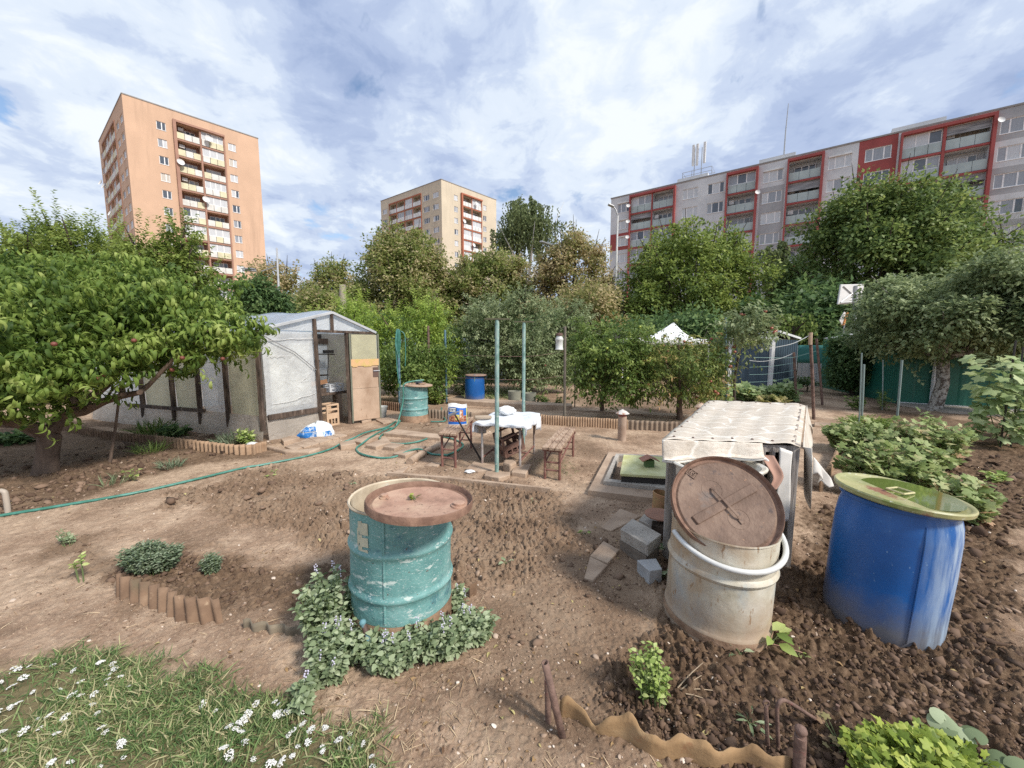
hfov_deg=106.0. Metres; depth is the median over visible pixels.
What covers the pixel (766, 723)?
iron stake
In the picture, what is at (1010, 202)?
window
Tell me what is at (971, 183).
window
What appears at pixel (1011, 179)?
window
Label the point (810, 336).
wooden tip
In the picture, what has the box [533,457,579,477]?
path weeds
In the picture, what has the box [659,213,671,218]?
window
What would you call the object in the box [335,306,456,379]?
thicket
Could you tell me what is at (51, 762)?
yarrow flower
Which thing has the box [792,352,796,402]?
metal pole
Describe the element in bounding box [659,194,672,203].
window
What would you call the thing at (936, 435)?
currant bush
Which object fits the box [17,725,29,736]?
yarrow flower
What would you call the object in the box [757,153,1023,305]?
maple tree
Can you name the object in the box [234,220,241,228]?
window
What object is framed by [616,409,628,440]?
vent pipe
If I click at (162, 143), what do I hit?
window
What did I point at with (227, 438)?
chive tuft
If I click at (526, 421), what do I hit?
tablecloth
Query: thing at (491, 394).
rough grass
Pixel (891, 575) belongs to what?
plastic drum
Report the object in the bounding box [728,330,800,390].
metal shed
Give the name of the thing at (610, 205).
street lamp
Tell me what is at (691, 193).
window
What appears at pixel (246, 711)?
yarrow flower
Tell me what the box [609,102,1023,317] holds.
panel block
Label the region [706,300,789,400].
apple tree
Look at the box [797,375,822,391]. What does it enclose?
hedge bush
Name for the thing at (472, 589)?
edging sheet
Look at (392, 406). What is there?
edging sheet
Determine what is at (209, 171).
window
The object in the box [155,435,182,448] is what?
edging sheet
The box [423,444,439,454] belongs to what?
concrete log
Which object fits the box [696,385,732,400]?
squash plant
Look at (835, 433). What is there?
currant bush
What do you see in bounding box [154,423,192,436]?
bed plant
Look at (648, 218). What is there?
window
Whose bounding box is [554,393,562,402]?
bed plant
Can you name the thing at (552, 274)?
linden tree
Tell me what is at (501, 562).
seedling
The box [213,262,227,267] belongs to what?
window
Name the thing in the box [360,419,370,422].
paving slab
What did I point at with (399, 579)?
steel drum
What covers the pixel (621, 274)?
window
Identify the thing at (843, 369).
hedge bush
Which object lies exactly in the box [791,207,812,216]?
window
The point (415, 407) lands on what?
steel drum
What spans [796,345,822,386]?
sheet fence
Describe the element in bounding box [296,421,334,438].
substrate sack
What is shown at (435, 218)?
window
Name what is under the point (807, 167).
window
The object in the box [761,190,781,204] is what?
window
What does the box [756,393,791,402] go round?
squash plant
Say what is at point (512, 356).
tie line
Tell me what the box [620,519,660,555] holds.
concrete block
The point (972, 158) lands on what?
window
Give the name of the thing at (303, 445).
paving slab
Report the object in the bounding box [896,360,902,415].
metal pole
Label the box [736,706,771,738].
weed
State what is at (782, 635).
strawberry plant
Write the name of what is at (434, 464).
paving slab
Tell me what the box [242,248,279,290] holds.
street lamp
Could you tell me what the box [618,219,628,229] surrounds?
window
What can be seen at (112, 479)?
iris clump
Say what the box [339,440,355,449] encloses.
brick
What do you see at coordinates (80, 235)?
garden tree
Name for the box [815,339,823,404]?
metal pole
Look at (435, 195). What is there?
window
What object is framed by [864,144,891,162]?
window
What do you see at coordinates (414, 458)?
concrete log
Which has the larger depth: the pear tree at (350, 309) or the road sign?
the road sign
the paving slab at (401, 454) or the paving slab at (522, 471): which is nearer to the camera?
the paving slab at (522, 471)
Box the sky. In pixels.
[0,0,1023,307]
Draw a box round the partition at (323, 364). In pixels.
[318,344,328,381]
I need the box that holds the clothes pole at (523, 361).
[514,321,533,442]
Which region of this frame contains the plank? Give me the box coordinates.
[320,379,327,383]
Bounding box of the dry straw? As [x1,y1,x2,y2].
[0,470,1023,767]
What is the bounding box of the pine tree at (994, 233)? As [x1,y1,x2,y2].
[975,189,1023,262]
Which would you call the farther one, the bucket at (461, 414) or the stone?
the bucket at (461, 414)
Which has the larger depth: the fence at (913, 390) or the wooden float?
the fence at (913, 390)
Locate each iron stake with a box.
[359,619,370,649]
[541,659,565,738]
[544,678,550,724]
[762,700,769,748]
[792,724,807,767]
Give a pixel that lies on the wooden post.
(342, 294)
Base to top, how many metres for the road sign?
2.862 m
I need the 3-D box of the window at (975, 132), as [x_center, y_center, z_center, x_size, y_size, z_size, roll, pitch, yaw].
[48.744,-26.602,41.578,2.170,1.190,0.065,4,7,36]
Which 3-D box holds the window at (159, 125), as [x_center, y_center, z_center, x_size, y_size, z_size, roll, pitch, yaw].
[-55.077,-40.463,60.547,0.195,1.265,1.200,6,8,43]
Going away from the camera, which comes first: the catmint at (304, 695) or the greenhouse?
the catmint at (304, 695)
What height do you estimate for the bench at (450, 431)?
0.524 m
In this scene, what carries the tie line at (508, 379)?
attached to the metal pole at (564, 385)
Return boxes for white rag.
[465,469,474,472]
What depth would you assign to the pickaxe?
5.29 m
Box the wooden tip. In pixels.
[808,332,812,344]
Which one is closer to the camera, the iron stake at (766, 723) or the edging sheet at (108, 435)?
the iron stake at (766, 723)
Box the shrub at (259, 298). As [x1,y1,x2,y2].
[218,267,302,315]
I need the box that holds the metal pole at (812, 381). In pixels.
[808,333,815,419]
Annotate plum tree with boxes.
[835,242,1023,410]
[954,287,1023,357]
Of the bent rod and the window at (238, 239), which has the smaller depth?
the bent rod
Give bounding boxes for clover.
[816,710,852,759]
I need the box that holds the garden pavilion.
[622,323,708,376]
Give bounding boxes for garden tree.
[0,187,164,319]
[0,202,102,298]
[101,206,227,309]
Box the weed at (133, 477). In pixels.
[119,468,141,480]
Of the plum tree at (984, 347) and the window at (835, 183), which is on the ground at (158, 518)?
the plum tree at (984, 347)
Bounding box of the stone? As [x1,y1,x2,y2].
[503,460,515,472]
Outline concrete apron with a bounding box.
[900,402,1016,416]
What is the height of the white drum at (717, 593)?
0.639 m
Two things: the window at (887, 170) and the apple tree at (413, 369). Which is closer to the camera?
the apple tree at (413, 369)
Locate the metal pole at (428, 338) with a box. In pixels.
[427,326,429,400]
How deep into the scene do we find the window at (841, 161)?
46.80 m
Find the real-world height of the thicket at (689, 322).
3.992 m
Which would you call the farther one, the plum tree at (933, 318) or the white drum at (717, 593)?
the plum tree at (933, 318)
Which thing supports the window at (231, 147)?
in the tower block at (156, 159)
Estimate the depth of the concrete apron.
9.57 m
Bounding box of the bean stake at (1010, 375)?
[999,340,1023,447]
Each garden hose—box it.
[0,420,396,516]
[355,379,447,458]
[379,420,463,455]
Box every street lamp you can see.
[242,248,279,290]
[539,241,552,246]
[608,203,618,290]
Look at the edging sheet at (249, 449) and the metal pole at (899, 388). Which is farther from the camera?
the metal pole at (899, 388)
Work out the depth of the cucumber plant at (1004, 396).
6.06 m
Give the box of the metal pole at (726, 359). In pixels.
[724,317,727,400]
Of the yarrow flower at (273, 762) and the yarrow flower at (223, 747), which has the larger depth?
the yarrow flower at (223, 747)
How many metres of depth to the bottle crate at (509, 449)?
5.32 m
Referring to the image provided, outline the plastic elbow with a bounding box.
[763,455,783,489]
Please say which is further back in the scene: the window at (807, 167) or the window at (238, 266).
the window at (238, 266)
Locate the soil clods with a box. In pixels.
[0,415,1023,767]
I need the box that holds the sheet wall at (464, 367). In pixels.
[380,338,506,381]
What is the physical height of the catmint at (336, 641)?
0.271 m
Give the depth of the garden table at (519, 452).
5.16 m
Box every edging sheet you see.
[62,425,154,443]
[116,573,222,624]
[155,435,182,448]
[183,438,210,451]
[211,441,266,455]
[243,618,307,639]
[381,401,398,410]
[428,409,471,418]
[469,581,476,597]
[540,414,568,425]
[560,695,792,767]
[569,416,627,429]
[628,420,681,431]
[819,445,838,491]
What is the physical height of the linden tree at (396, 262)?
11.309 m
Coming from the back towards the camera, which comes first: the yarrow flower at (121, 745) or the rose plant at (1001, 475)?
the rose plant at (1001, 475)
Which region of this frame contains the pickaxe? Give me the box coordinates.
[448,411,480,460]
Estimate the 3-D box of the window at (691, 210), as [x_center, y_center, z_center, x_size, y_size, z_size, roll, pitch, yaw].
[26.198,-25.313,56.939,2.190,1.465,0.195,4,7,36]
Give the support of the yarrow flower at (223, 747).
on the ground at (158, 518)
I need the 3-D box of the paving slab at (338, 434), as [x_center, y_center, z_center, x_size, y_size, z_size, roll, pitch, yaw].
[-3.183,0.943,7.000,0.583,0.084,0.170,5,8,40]
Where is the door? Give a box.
[348,333,381,422]
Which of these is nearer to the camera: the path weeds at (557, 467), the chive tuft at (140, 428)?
the path weeds at (557, 467)
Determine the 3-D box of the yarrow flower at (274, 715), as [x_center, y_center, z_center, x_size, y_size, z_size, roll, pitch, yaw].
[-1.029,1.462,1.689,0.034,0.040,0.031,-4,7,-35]
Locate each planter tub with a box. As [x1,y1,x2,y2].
[508,390,520,400]
[525,392,535,400]
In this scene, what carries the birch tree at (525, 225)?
on the ground at (158, 518)
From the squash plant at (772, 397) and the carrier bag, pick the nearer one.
the carrier bag
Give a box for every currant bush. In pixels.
[820,417,888,452]
[831,433,957,490]
[884,407,980,470]
[929,473,1008,526]
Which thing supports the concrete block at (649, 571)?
on the ground at (158, 518)
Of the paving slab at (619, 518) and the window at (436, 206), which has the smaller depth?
the paving slab at (619, 518)
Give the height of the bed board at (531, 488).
0.110 m
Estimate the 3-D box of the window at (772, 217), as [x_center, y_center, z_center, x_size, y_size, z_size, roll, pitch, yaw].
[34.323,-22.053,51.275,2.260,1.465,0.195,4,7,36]
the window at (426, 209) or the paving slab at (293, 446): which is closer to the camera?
the paving slab at (293, 446)
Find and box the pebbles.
[2,424,1022,767]
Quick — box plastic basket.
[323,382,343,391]
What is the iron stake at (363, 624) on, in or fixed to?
on the ground at (158, 518)
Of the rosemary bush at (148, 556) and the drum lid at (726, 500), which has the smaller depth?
the drum lid at (726, 500)
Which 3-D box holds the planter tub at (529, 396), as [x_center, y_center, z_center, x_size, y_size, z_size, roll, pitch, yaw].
[0.467,0.421,10.411,0.370,0.370,0.370,0,6,0]
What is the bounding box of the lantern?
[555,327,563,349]
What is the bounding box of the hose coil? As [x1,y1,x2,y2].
[395,329,405,387]
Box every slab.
[285,444,301,449]
[293,442,310,448]
[300,438,318,445]
[308,436,331,443]
[326,435,338,439]
[333,431,346,438]
[354,434,379,444]
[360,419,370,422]
[365,437,390,449]
[376,415,400,423]
[383,429,440,440]
[383,443,403,450]
[393,446,425,458]
[394,466,408,472]
[425,462,440,466]
[466,461,494,473]
[484,471,510,481]
[511,464,531,477]
[584,557,606,582]
[590,541,618,565]
[602,509,640,531]
[645,508,663,521]
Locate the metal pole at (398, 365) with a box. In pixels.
[397,355,400,410]
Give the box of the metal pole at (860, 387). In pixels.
[858,353,862,421]
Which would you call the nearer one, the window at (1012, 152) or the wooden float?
the wooden float
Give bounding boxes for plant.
[0,428,35,446]
[55,528,76,546]
[68,551,89,582]
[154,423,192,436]
[235,427,255,443]
[428,390,448,404]
[450,377,464,394]
[535,393,549,401]
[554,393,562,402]
[627,641,672,708]
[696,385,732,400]
[728,381,774,400]
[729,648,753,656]
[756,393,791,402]
[762,378,803,401]
[766,621,797,656]
[844,396,867,409]
[874,389,894,410]
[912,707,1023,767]
[958,353,1023,446]
[980,470,1013,482]
[998,354,1023,432]
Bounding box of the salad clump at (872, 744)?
[837,715,1004,767]
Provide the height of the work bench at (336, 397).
0.720 m
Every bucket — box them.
[381,405,387,417]
[448,403,466,424]
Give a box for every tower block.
[98,92,265,299]
[381,179,495,304]
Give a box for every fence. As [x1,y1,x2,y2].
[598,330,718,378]
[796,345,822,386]
[821,333,1023,410]
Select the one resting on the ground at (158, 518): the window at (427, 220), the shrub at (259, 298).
the shrub at (259, 298)
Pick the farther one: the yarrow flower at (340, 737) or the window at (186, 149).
the window at (186, 149)
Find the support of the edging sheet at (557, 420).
on the ground at (158, 518)
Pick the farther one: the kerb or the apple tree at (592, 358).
the apple tree at (592, 358)
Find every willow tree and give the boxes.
[753,240,792,291]
[773,313,819,344]
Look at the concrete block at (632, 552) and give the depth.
2.96 m
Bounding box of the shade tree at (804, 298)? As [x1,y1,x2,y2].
[728,270,868,374]
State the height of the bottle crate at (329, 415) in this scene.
0.440 m
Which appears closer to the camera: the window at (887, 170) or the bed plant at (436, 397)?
the bed plant at (436, 397)
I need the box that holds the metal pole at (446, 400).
[444,330,447,402]
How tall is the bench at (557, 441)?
0.461 m
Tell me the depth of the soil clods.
1.99 m
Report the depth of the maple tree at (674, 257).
23.33 m
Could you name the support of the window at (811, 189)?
in the panel block at (767, 199)
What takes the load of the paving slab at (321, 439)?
on the ground at (158, 518)
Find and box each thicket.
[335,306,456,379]
[417,307,613,382]
[597,300,736,378]
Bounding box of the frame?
[318,338,327,361]
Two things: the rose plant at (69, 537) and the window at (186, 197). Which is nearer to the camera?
the rose plant at (69, 537)
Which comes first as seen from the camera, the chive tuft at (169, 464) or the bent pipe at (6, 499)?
the bent pipe at (6, 499)
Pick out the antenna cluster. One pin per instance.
(697, 153)
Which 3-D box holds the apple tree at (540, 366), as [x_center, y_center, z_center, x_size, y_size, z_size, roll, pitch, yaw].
[0.356,-1.384,12.389,5.134,3.680,3.265,0,6,0]
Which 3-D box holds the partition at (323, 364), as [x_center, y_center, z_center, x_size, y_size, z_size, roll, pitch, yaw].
[-4.385,-0.498,8.663,0.020,0.960,0.620,4,7,31]
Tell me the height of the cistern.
0.429 m
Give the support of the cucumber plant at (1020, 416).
on the ground at (158, 518)
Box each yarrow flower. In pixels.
[17,674,28,680]
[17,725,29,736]
[46,758,56,767]
[59,712,70,722]
[117,740,126,748]
[218,744,228,754]
[224,749,233,759]
[238,715,247,725]
[243,709,252,716]
[265,758,276,767]
[272,713,280,718]
[277,755,287,767]
[304,738,311,745]
[307,725,314,733]
[334,736,343,743]
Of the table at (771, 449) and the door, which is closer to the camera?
the table at (771, 449)
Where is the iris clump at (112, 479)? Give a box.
[91,471,132,486]
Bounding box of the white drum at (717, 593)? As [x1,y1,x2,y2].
[663,510,788,652]
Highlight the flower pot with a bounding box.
[652,489,664,508]
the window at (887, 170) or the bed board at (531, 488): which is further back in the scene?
the window at (887, 170)
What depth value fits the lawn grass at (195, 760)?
1.67 m
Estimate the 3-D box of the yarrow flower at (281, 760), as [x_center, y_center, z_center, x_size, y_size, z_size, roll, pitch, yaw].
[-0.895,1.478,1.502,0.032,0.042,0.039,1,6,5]
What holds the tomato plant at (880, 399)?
on the ground at (158, 518)
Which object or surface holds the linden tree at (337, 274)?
on the ground at (158, 518)
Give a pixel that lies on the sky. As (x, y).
(351, 106)
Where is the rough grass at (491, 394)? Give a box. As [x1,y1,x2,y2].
[455,384,535,399]
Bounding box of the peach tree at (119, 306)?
[0,238,279,475]
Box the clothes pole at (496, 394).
[484,318,509,471]
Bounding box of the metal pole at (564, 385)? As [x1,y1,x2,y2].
[563,326,565,416]
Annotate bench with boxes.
[317,388,346,420]
[438,417,472,467]
[542,427,575,480]
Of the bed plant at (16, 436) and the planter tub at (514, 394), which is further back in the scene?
the planter tub at (514, 394)
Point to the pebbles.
(494, 634)
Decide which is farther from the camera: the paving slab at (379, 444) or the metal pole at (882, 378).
the metal pole at (882, 378)
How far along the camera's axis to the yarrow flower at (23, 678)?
1.87 m
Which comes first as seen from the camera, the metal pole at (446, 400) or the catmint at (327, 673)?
the catmint at (327, 673)
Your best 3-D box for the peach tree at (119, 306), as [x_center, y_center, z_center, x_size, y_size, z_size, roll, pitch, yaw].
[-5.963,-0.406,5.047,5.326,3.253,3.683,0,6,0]
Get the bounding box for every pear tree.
[279,284,396,386]
[368,283,475,387]
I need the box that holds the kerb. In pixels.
[267,446,319,454]
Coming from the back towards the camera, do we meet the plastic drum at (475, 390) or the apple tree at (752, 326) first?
the plastic drum at (475, 390)
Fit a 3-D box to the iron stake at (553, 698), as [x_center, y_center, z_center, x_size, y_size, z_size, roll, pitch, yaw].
[0.181,1.348,1.619,0.118,0.397,0.031,0,6,0]
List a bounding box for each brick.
[281,435,299,445]
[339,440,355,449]
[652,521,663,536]
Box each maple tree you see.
[609,208,785,328]
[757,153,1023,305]
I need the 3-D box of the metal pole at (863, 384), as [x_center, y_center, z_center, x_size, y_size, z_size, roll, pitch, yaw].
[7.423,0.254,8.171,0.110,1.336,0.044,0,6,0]
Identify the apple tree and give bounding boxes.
[379,339,467,397]
[443,281,599,392]
[545,313,666,410]
[594,318,762,420]
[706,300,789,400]
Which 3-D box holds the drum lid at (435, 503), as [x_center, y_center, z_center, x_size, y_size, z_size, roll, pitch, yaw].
[-0.488,0.620,2.048,0.556,0.042,0.556,3,3,0]
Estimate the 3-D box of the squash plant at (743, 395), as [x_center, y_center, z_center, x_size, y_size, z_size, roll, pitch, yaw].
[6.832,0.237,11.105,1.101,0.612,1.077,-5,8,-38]
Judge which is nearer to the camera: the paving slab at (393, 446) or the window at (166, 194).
the paving slab at (393, 446)
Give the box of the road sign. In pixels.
[839,312,847,333]
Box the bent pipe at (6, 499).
[0,488,11,512]
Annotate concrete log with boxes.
[406,450,425,464]
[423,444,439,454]
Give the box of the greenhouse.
[93,310,381,440]
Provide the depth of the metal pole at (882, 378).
9.50 m
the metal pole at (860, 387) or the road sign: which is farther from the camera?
the road sign
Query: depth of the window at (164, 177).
61.38 m
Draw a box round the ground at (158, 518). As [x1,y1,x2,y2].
[0,372,1023,767]
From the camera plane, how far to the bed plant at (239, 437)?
6.24 m
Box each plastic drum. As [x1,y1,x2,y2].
[465,376,484,399]
[823,487,964,650]
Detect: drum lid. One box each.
[364,481,472,526]
[404,383,432,386]
[465,374,485,376]
[670,456,784,546]
[834,472,978,520]
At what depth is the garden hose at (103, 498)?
4.40 m
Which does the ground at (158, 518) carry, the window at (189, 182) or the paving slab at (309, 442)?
the paving slab at (309, 442)
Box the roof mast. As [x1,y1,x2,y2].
[783,103,788,154]
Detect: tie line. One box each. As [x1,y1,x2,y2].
[454,375,562,379]
[462,351,563,356]
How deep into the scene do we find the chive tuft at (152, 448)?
5.82 m
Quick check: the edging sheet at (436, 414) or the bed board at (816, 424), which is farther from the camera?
the edging sheet at (436, 414)
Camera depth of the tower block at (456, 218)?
92.53 m
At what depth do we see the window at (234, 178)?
67.79 m
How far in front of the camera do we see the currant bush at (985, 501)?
3.57 m
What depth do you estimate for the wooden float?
5.19 m
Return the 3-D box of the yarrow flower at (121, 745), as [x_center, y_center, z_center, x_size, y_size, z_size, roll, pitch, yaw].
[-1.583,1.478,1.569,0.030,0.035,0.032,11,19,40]
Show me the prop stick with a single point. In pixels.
(113, 436)
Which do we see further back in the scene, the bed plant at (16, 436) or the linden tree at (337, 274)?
the linden tree at (337, 274)
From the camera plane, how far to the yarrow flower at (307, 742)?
1.57 m
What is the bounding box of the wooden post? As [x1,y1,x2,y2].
[339,284,345,313]
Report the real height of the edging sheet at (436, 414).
0.270 m
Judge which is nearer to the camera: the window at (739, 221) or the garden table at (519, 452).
the garden table at (519, 452)
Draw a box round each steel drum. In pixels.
[347,478,452,642]
[400,385,428,422]
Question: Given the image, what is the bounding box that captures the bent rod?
[775,698,839,748]
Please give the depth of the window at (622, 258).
63.43 m
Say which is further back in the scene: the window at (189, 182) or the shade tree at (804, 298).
the window at (189, 182)
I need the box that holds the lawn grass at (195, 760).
[0,632,398,767]
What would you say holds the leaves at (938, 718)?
on the ground at (158, 518)
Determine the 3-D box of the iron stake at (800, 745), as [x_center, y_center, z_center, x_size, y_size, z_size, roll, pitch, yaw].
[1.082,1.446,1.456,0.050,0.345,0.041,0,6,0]
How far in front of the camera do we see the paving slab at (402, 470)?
4.98 m
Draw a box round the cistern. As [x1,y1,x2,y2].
[588,452,665,502]
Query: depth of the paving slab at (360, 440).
6.50 m
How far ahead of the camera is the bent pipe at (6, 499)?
3.77 m
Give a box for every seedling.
[409,493,419,499]
[498,557,512,564]
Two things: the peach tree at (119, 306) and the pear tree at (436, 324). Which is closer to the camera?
the peach tree at (119, 306)
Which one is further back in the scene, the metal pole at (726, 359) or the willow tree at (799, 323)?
the willow tree at (799, 323)
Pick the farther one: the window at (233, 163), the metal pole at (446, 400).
the window at (233, 163)
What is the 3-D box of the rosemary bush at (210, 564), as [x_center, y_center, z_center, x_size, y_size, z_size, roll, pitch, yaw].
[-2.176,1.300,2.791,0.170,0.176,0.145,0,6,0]
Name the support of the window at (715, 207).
in the panel block at (767, 199)
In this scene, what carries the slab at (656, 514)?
on the ground at (158, 518)
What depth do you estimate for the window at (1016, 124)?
38.94 m
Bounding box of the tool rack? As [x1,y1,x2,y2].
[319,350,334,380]
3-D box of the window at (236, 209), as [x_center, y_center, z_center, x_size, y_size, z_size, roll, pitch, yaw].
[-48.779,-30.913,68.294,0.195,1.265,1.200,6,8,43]
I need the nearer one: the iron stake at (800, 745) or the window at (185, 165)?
the iron stake at (800, 745)
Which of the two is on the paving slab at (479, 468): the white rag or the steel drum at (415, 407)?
the white rag
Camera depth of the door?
8.02 m
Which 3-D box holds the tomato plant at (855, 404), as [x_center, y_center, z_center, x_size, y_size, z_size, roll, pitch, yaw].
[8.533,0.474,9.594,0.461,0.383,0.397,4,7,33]
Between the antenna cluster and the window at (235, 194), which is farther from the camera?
the window at (235, 194)
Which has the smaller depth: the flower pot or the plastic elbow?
the plastic elbow
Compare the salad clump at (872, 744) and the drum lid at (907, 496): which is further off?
the drum lid at (907, 496)
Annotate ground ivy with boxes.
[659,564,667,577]
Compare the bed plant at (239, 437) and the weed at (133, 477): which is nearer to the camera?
the weed at (133, 477)
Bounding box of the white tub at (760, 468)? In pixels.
[673,461,768,475]
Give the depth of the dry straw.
1.71 m
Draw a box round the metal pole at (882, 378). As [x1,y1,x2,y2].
[882,360,883,409]
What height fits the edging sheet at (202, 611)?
0.210 m
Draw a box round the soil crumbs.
[0,455,1023,767]
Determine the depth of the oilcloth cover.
3.02 m
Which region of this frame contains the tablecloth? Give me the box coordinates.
[472,412,540,435]
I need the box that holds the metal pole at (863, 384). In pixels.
[860,364,864,416]
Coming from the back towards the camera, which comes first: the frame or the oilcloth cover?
the frame
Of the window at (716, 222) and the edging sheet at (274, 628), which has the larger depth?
the window at (716, 222)
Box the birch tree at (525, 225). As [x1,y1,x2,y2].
[489,194,566,282]
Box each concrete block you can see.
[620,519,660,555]
[620,539,658,560]
[637,559,661,583]
[639,514,655,528]
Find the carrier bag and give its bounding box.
[499,405,516,414]
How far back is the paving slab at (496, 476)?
4.69 m
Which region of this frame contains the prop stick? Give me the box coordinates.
[108,391,119,462]
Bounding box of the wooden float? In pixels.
[475,415,491,419]
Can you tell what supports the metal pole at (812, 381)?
on the ground at (158, 518)
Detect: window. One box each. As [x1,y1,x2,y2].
[156,121,166,131]
[157,138,167,148]
[159,156,168,165]
[161,173,170,182]
[162,190,171,199]
[164,207,172,215]
[179,131,194,137]
[180,147,195,155]
[182,164,197,169]
[183,180,198,186]
[184,195,199,204]
[206,169,220,176]
[210,216,224,222]
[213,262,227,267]
[228,143,236,152]
[229,159,236,167]
[230,174,237,182]
[231,190,239,198]
[232,205,240,213]
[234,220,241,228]
[235,235,242,243]
[236,250,242,257]
[237,265,244,272]
[424,206,429,212]
[424,217,429,223]
[433,192,438,198]
[433,203,438,209]
[433,215,438,221]
[617,270,626,279]
[618,202,628,212]
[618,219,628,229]
[618,237,627,246]
[618,253,627,262]
[636,217,649,222]
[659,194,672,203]
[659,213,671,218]
[682,206,696,217]
[683,187,697,199]
[706,221,721,231]
[707,201,722,213]
[708,181,724,194]
[731,217,749,228]
[734,197,751,208]
[758,232,778,245]
[760,211,780,224]
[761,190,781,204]
[762,168,783,183]
[789,229,807,237]
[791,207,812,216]
[794,164,815,174]
[795,188,813,197]
[826,177,849,192]
[827,153,851,170]
[863,169,889,184]
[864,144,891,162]
[947,154,976,165]
[949,181,973,187]
[954,129,979,138]
[989,197,1023,215]
[989,225,1019,240]
[992,170,1023,189]
[995,143,1023,162]
[999,116,1023,134]
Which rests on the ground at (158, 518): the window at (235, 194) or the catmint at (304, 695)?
the catmint at (304, 695)
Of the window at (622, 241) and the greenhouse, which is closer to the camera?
the greenhouse
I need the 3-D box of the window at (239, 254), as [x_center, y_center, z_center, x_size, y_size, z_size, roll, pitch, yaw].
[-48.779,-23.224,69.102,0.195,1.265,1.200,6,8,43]
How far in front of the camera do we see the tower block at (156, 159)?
64.31 m
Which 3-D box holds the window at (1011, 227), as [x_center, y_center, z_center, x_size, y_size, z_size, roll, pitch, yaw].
[50.711,-15.523,39.847,2.280,1.465,0.195,4,7,36]
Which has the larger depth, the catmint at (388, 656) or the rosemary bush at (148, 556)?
the rosemary bush at (148, 556)
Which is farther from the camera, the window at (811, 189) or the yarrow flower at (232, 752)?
the window at (811, 189)
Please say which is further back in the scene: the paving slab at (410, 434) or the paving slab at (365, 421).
the paving slab at (365, 421)
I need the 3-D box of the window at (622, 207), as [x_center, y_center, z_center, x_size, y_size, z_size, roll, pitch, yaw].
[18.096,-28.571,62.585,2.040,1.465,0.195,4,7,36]
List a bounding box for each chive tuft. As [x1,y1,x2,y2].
[120,415,177,435]
[125,437,172,454]
[152,456,187,469]
[204,429,256,444]
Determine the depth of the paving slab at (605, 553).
2.99 m
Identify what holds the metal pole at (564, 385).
on the ground at (158, 518)
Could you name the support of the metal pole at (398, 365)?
on the ground at (158, 518)
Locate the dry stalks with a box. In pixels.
[677,663,712,697]
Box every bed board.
[387,471,549,492]
[448,397,571,409]
[570,407,690,418]
[814,422,838,427]
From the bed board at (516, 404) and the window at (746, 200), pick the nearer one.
the bed board at (516, 404)
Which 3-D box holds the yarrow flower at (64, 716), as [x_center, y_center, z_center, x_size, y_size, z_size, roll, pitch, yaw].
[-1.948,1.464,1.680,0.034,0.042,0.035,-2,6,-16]
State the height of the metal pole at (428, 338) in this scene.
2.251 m
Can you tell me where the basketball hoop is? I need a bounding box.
[837,284,863,320]
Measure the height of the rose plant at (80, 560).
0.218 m
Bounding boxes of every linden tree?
[233,255,306,302]
[285,280,387,319]
[299,251,360,299]
[346,212,471,332]
[434,236,544,328]
[518,276,635,334]
[524,216,623,314]
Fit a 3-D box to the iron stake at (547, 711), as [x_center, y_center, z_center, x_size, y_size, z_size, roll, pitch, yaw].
[0.157,1.411,1.689,0.026,0.250,0.038,-4,7,-34]
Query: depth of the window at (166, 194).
61.65 m
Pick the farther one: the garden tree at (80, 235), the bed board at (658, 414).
the garden tree at (80, 235)
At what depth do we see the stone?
4.94 m
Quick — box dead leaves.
[34,445,1021,766]
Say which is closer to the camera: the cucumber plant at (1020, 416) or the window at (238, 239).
the cucumber plant at (1020, 416)
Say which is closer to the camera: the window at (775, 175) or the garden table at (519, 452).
the garden table at (519, 452)
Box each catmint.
[285,670,316,715]
[287,560,353,640]
[300,615,379,676]
[305,649,349,690]
[350,626,425,678]
[400,611,474,665]
[442,603,500,652]
[447,583,469,612]
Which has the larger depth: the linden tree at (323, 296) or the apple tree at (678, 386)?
the linden tree at (323, 296)
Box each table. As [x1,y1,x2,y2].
[481,425,534,465]
[662,410,800,567]
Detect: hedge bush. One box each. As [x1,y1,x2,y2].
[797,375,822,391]
[818,329,874,395]
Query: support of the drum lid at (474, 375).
on the plastic drum at (475, 390)
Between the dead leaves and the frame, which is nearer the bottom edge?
the dead leaves
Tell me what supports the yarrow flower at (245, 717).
on the ground at (158, 518)
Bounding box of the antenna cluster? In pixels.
[682,141,714,177]
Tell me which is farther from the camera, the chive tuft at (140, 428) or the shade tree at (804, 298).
the shade tree at (804, 298)
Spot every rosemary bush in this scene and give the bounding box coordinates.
[115,538,184,575]
[197,549,224,575]
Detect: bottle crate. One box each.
[322,402,339,425]
[492,428,525,457]
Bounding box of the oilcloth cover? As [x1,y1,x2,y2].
[662,400,833,521]
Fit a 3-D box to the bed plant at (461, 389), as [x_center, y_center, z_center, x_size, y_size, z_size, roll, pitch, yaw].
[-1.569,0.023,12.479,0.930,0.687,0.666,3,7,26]
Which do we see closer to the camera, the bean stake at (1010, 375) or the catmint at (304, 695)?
the catmint at (304, 695)

